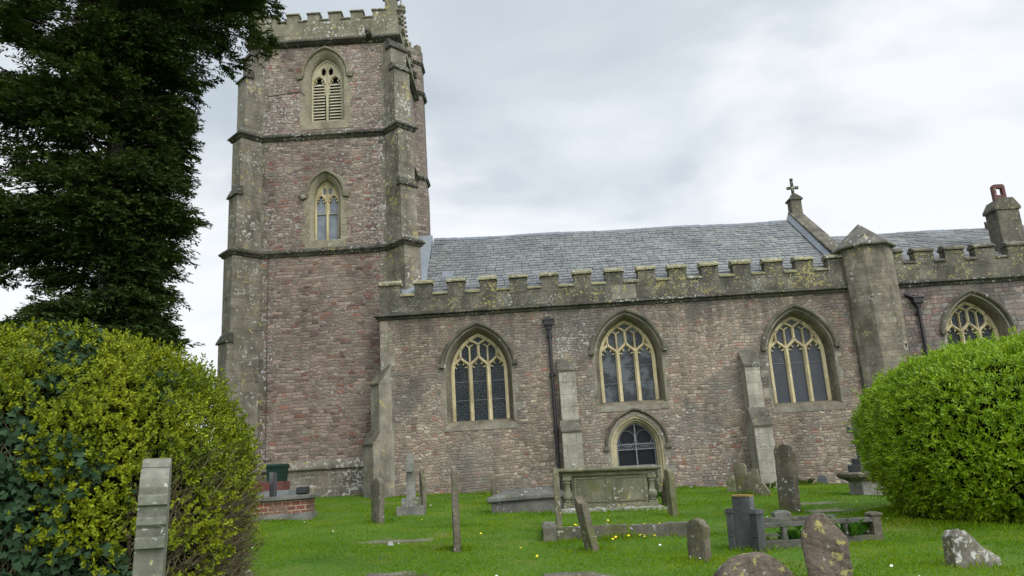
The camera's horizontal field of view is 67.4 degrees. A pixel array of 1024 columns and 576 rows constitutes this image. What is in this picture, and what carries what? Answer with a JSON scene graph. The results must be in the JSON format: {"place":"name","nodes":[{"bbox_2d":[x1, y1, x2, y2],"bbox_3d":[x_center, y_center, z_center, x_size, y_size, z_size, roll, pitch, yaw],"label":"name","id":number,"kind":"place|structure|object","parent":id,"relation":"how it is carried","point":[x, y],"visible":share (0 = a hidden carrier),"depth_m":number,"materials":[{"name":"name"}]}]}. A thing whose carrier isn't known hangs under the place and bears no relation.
{"place":"outdoors","nodes":[
{"label":"outdoors","id":0,"kind":"place"},
{"bbox_2d":[0,0,1023,441],"label":"sky","id":1,"kind":"structure","parent":0,"point":[542,116],"materials":[{"name":"white"}]},
{"bbox_2d":[211,481,1023,575],"bbox_3d":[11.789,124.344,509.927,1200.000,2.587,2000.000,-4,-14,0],"label":"ground","id":2,"kind":"structure","parent":0,"point":[352,562],"depth_m":11.81,"materials":[{"name":"green plant"}]},
{"bbox_2d":[0,316,272,575],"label":"golden hedge","id":3,"kind":"object","parent":2,"relation":"on","point":[80,439],"visible":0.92,"depth_m":7.02,"materials":[{"name":"green plant"}]},
{"bbox_2d":[0,0,287,391],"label":"dark conifer","id":4,"kind":"object","parent":2,"relation":"on","point":[125,64],"visible":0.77,"depth_m":18.44,"materials":[{"name":"green plant"}]},
{"bbox_2d":[132,458,171,575],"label":"carved gravestone","id":5,"kind":"object","parent":2,"relation":"on","point":[151,539],"visible":1,"depth_m":4.26,"materials":[{"name":"grey stone"}]},
{"bbox_2d":[226,481,296,504],"bbox_3d":[-7.016,5.931,21.357,1.820,1.000,1.000,-3,-14,-2],"label":"granite grave","id":6,"kind":"object","parent":2,"relation":"on","point":[283,488],"visible":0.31,"depth_m":21.05,"materials":[{"name":"grey stone"}]},
{"bbox_2d":[269,472,276,496],"bbox_3d":[-6.203,5.434,19.937,0.104,1.311,0.461,5,-18,-31],"label":"dark headstone","id":7,"kind":"object","parent":2,"relation":"on","point":[273,484],"visible":0.61,"depth_m":19.89,"materials":[{"name":"black stone"}]},
{"bbox_2d":[265,463,290,481],"bbox_3d":[-7.509,6.193,24.646,0.620,1.075,0.761,-5,-14,6],"label":"wheelie bin","id":8,"kind":"object","parent":2,"relation":"on","point":[280,470],"visible":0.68,"depth_m":24.41,"materials":[{"name":"green plastic"}]},
{"bbox_2d":[247,493,319,521],"bbox_3d":[-5.544,5.333,18.060,1.830,0.824,1.164,-3,-14,-4],"label":"brick tomb","id":9,"kind":"object","parent":2,"relation":"on","point":[295,507],"visible":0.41,"depth_m":17.64,"materials":[{"name":"red brick"}]},
{"bbox_2d":[296,486,309,494],"bbox_3d":[-5.552,5.598,20.385,0.300,0.630,0.240,-4,-14,0],"label":"memorial vase","id":10,"kind":"object","parent":2,"relation":"on","point":[302,490],"visible":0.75,"depth_m":20.33,"materials":[{"name":"black stone"}]},
{"bbox_2d":[371,478,384,523],"bbox_3d":[-2.878,4.697,16.454,0.150,1.224,0.615,4,-13,-27],"label":"gravestone","id":11,"kind":"object","parent":2,"relation":"on","point":[377,502],"visible":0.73,"depth_m":16.30,"materials":[{"name":"grey stone"}]},
{"bbox_2d":[354,538,433,543],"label":"sunken slab","id":12,"kind":"structure","parent":2,"relation":"on","point":[395,541],"depth_m":13.27,"materials":[{"name":"grey stone"}]},
{"bbox_2d":[367,570,428,575],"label":"sunken slab","id":13,"kind":"structure","parent":2,"relation":"on","point":[391,574],"depth_m":9.82,"materials":[{"name":"grey stone"}]},
{"bbox_2d":[396,454,425,515],"bbox_3d":[-2.379,4.737,18.081,0.644,1.625,0.645,-3,-14,-2],"label":"stone cross","id":14,"kind":"object","parent":2,"relation":"on","point":[411,504],"visible":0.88,"depth_m":17.87,"materials":[{"name":"grey stone"}]},
{"bbox_2d":[419,470,426,507],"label":"gravestone","id":15,"kind":"object","parent":2,"relation":"on","point":[422,489],"visible":0.66,"depth_m":19.77,"materials":[{"name":"grey stone"}]},
{"bbox_2d":[451,465,460,552],"bbox_3d":[-0.859,3.517,11.801,0.126,1.547,0.563,-2,-14,-5],"label":"gravestone","id":16,"kind":"object","parent":2,"relation":"on","point":[455,510],"visible":0.87,"depth_m":11.58,"materials":[{"name":"grey stone"}]},
{"bbox_2d":[491,473,495,495],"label":"gravestone","id":17,"kind":"object","parent":2,"relation":"on","point":[493,483],"visible":0.53,"depth_m":20.04,"materials":[{"name":"grey stone"}]},
{"bbox_2d":[487,486,572,513],"bbox_3d":[0.416,5.031,17.655,1.932,0.848,0.946,-4,-14,-2],"label":"hipped tomb","id":18,"kind":"object","parent":2,"relation":"on","point":[537,499],"visible":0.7,"depth_m":17.29,"materials":[{"name":"grey stone"}]},
{"bbox_2d":[542,521,557,541],"bbox_3d":[0.650,4.275,13.178,0.262,0.446,1.673,-4,-14,1],"label":"kerb stone","id":19,"kind":"object","parent":2,"relation":"on","point":[549,529],"visible":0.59,"depth_m":12.42,"materials":[{"name":"grey stone"}]},
{"bbox_2d":[553,468,562,527],"bbox_3d":[0.860,4.077,14.393,0.134,1.388,0.568,-4,-16,2],"label":"gravestone","id":20,"kind":"object","parent":2,"relation":"on","point":[557,503],"visible":0.77,"depth_m":14.18,"materials":[{"name":"grey stone"}]},
{"bbox_2d":[543,571,622,575],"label":"sunken slab","id":21,"kind":"structure","parent":2,"relation":"on","point":[583,573],"depth_m":9.18,"materials":[{"name":"grey stone"}]},
{"bbox_2d":[573,496,599,551],"bbox_3d":[1.113,3.581,11.230,0.137,1.081,0.357,-8,-19,-16],"label":"gravestone","id":22,"kind":"object","parent":2,"relation":"on","point":[589,538],"visible":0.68,"depth_m":11.16,"materials":[{"name":"grey stone"}]},
{"bbox_2d":[557,523,628,540],"bbox_3d":[1.315,4.074,12.413,1.152,0.472,0.267,-5,-14,7],"label":"kerb stone","id":23,"kind":"object","parent":2,"relation":"on","point":[570,532],"visible":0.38,"depth_m":12.34,"materials":[{"name":"grey stone"}]},
{"bbox_2d":[558,465,667,513],"bbox_3d":[2.219,4.780,17.687,2.627,1.285,1.418,-2,-14,-1],"label":"chest tomb","id":24,"kind":"object","parent":2,"relation":"on","point":[613,488],"visible":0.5,"depth_m":17.31,"materials":[{"name":"grey stone"}]},
{"bbox_2d":[215,0,1023,497],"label":"church","id":25,"kind":"structure","parent":2,"relation":"on","point":[371,328],"depth_m":25.59,"materials":[{"name":"stone"}]},
{"bbox_2d":[296,46,353,129],"bbox_3d":[-7.038,-7.541,29.175,2.192,3.460,0.660,-4,-14,0],"label":"belfry window","id":26,"kind":"structure","parent":25,"relation":"in","point":[324,72],"depth_m":29.14,"materials":[{"name":"stone"}]},
{"bbox_2d":[300,169,351,247],"bbox_3d":[-6.740,-2.848,28.033,1.864,3.062,0.660,-4,-14,0],"label":"tower window","id":27,"kind":"structure","parent":25,"relation":"in","point":[324,205],"depth_m":27.97,"materials":[{"name":"stone"}]},
{"bbox_2d":[438,321,522,431],"bbox_3d":[-1.065,2.878,25.305,2.710,3.565,0.755,-4,-14,0],"label":"window","id":28,"kind":"structure","parent":25,"relation":"in","point":[477,363],"depth_m":25.35,"materials":[{"name":"stone"}]},
{"bbox_2d":[587,307,671,412],"bbox_3d":[3.772,2.354,25.321,2.663,3.385,0.755,-4,-14,0],"label":"window","id":29,"kind":"structure","parent":25,"relation":"in","point":[628,368],"depth_m":25.36,"materials":[{"name":"stone"}]},
{"bbox_2d":[604,408,674,478],"bbox_3d":[3.995,5.179,24.558,2.173,2.638,0.560,-4,-14,0],"label":"doorway","id":30,"kind":"structure","parent":25,"relation":"in","point":[637,440],"depth_m":24.66,"materials":[{"name":"stone"}]},
{"bbox_2d":[760,303,846,412],"bbox_3d":[9.368,2.284,25.209,2.686,3.535,0.755,-4,-14,0],"label":"window","id":31,"kind":"structure","parent":25,"relation":"in","point":[803,370],"depth_m":25.25,"materials":[{"name":"stone"}]},
{"bbox_2d":[940,288,1017,348],"bbox_3d":[15.241,1.691,25.218,2.574,3.325,0.755,-4,-14,0],"label":"window","id":32,"kind":"structure","parent":25,"relation":"in","point":[970,311],"depth_m":25.44,"materials":[{"name":"stone"}]},
{"bbox_2d":[421,501,856,556],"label":"dandelions","id":33,"kind":"object","parent":2,"relation":"on","point":[575,524],"visible":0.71,"depth_m":11.98,"materials":[{"name":"yellow plant"}]},
{"bbox_2d":[654,470,661,497],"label":"gravestone","id":34,"kind":"object","parent":2,"relation":"on","point":[658,483],"visible":0.37,"depth_m":20.42,"materials":[{"name":"grey stone"}]},
{"bbox_2d":[662,478,666,505],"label":"gravestone","id":35,"kind":"object","parent":2,"relation":"on","point":[664,499],"visible":0.18,"depth_m":17.70,"materials":[{"name":"grey stone"}]},
{"bbox_2d":[629,521,706,536],"bbox_3d":[2.500,3.974,12.243,1.222,0.461,0.281,-5,-14,8],"label":"kerb stone","id":36,"kind":"object","parent":2,"relation":"on","point":[659,529],"visible":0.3,"depth_m":12.17,"materials":[{"name":"grey stone"}]},
{"bbox_2d":[664,468,677,515],"bbox_3d":[3.236,4.281,15.569,0.148,1.221,0.355,-2,-15,-5],"label":"gravestone","id":37,"kind":"object","parent":2,"relation":"on","point":[670,489],"visible":0.69,"depth_m":15.50,"materials":[{"name":"grey stone"}]},
{"bbox_2d":[686,518,712,562],"bbox_3d":[2.370,3.329,9.713,0.157,0.827,0.317,7,-15,-36],"label":"gravestone","id":38,"kind":"object","parent":2,"relation":"on","point":[698,539],"visible":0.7,"depth_m":9.67,"materials":[{"name":"grey stone"}]},
{"bbox_2d":[726,476,736,491],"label":"gravestone","id":39,"kind":"object","parent":2,"relation":"on","point":[730,484],"visible":0.29,"depth_m":21.67,"materials":[{"name":"grey stone"}]},
{"bbox_2d":[733,463,747,493],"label":"gravestone","id":40,"kind":"object","parent":2,"relation":"on","point":[740,471],"visible":0.52,"depth_m":20.29,"materials":[{"name":"grey stone"}]},
{"bbox_2d":[724,494,766,552],"bbox_3d":[3.224,3.386,10.566,0.200,1.050,0.520,8,-16,-38],"label":"slate headstone","id":41,"kind":"object","parent":2,"relation":"on","point":[745,522],"visible":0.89,"depth_m":10.55,"materials":[{"name":"grey stone"}]},
{"bbox_2d":[745,468,761,495],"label":"gravestone","id":42,"kind":"object","parent":2,"relation":"on","point":[752,480],"visible":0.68,"depth_m":19.76,"materials":[{"name":"grey stone"}]},
{"bbox_2d":[714,552,793,575],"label":"gravestone","id":43,"kind":"object","parent":2,"relation":"on","point":[752,564],"visible":1,"depth_m":7.42,"materials":[{"name":"grey stone"}]},
{"bbox_2d":[761,483,769,496],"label":"gravestone","id":44,"kind":"object","parent":2,"relation":"on","point":[765,490],"visible":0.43,"depth_m":19.55,"materials":[{"name":"grey stone"}]},
{"bbox_2d":[761,481,776,487],"bbox_3d":[7.466,5.928,23.123,1.097,0.222,1.011,-4,-14,0],"label":"leafy clump","id":45,"kind":"object","parent":2,"relation":"on","point":[773,484],"visible":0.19,"depth_m":22.90,"materials":[{"name":"green plant"}]},
{"bbox_2d":[766,535,780,539],"bbox_3d":[3.799,3.564,10.906,0.492,0.141,0.736,5,-16,-32],"label":"leafy clump","id":46,"kind":"object","parent":2,"relation":"on","point":[771,538],"visible":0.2,"depth_m":10.95,"materials":[{"name":"green plant"}]},
{"bbox_2d":[771,510,790,516],"bbox_3d":[4.727,4.049,13.453,0.290,0.300,0.203,-4,-14,0],"label":"grave vase","id":47,"kind":"object","parent":2,"relation":"on","point":[780,513],"visible":0.59,"depth_m":13.38,"materials":[{"name":"grey stone"}]},
{"bbox_2d":[773,443,800,512],"bbox_3d":[5.551,3.964,15.478,0.162,1.632,0.446,6,-14,-34],"label":"gravestone","id":48,"kind":"object","parent":2,"relation":"on","point":[786,477],"visible":0.81,"depth_m":15.43,"materials":[{"name":"grey stone"}]},
{"bbox_2d":[776,529,800,538],"bbox_3d":[4.053,3.454,10.767,0.675,0.259,0.672,-7,-14,13],"label":"leafy clump","id":49,"kind":"object","parent":2,"relation":"on","point":[793,534],"visible":0.27,"depth_m":10.66,"materials":[{"name":"green plant"}]},
{"bbox_2d":[798,477,814,484],"bbox_3d":[8.746,5.968,23.745,1.285,0.242,1.254,-4,-14,0],"label":"leafy clump","id":50,"kind":"object","parent":2,"relation":"on","point":[810,480],"visible":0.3,"depth_m":23.45,"materials":[{"name":"green plant"}]},
{"bbox_2d":[800,501,846,503],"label":"sunken slab","id":51,"kind":"structure","parent":2,"relation":"on","point":[826,502],"depth_m":17.19,"materials":[{"name":"grey stone"}]},
{"bbox_2d":[764,511,883,550],"bbox_3d":[4.260,3.594,11.105,1.785,0.659,1.100,-1,-14,-8],"label":"railed grave plot","id":52,"kind":"object","parent":2,"relation":"on","point":[875,532],"visible":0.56,"depth_m":10.70,"materials":[{"name":"stone"}]},
{"bbox_2d":[800,513,853,575],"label":"gravestone","id":53,"kind":"object","parent":2,"relation":"on","point":[823,539],"visible":1,"depth_m":7.98,"materials":[{"name":"grey stone"}]},
{"bbox_2d":[801,508,864,512],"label":"sunken slab","id":54,"kind":"structure","parent":2,"relation":"on","point":[826,510],"depth_m":15.28,"materials":[{"name":"grey stone"}]},
{"bbox_2d":[829,514,869,536],"bbox_3d":[4.733,3.380,10.891,0.792,0.362,0.810,-8,-15,20],"label":"leafy clump","id":55,"kind":"object","parent":2,"relation":"on","point":[859,528],"visible":0.42,"depth_m":10.70,"materials":[{"name":"green plant"}]},
{"bbox_2d":[836,417,885,494],"bbox_3d":[8.736,4.299,19.135,0.974,2.151,0.974,-1,-14,-9],"label":"pedestal cross","id":56,"kind":"object","parent":2,"relation":"on","point":[859,483],"visible":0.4,"depth_m":18.86,"materials":[{"name":"stone"}]},
{"bbox_2d":[842,326,1023,523],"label":"clipped shrub","id":57,"kind":"object","parent":2,"relation":"on","point":[944,439],"visible":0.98,"depth_m":12.28,"materials":[{"name":"green plant"}]},
{"bbox_2d":[942,528,1000,567],"bbox_3d":[5.131,3.042,8.552,0.609,0.707,0.242,3,-15,-12],"label":"gravestone","id":58,"kind":"object","parent":2,"relation":"on","point":[962,548],"visible":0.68,"depth_m":8.48,"materials":[{"name":"stone"}]}
]}

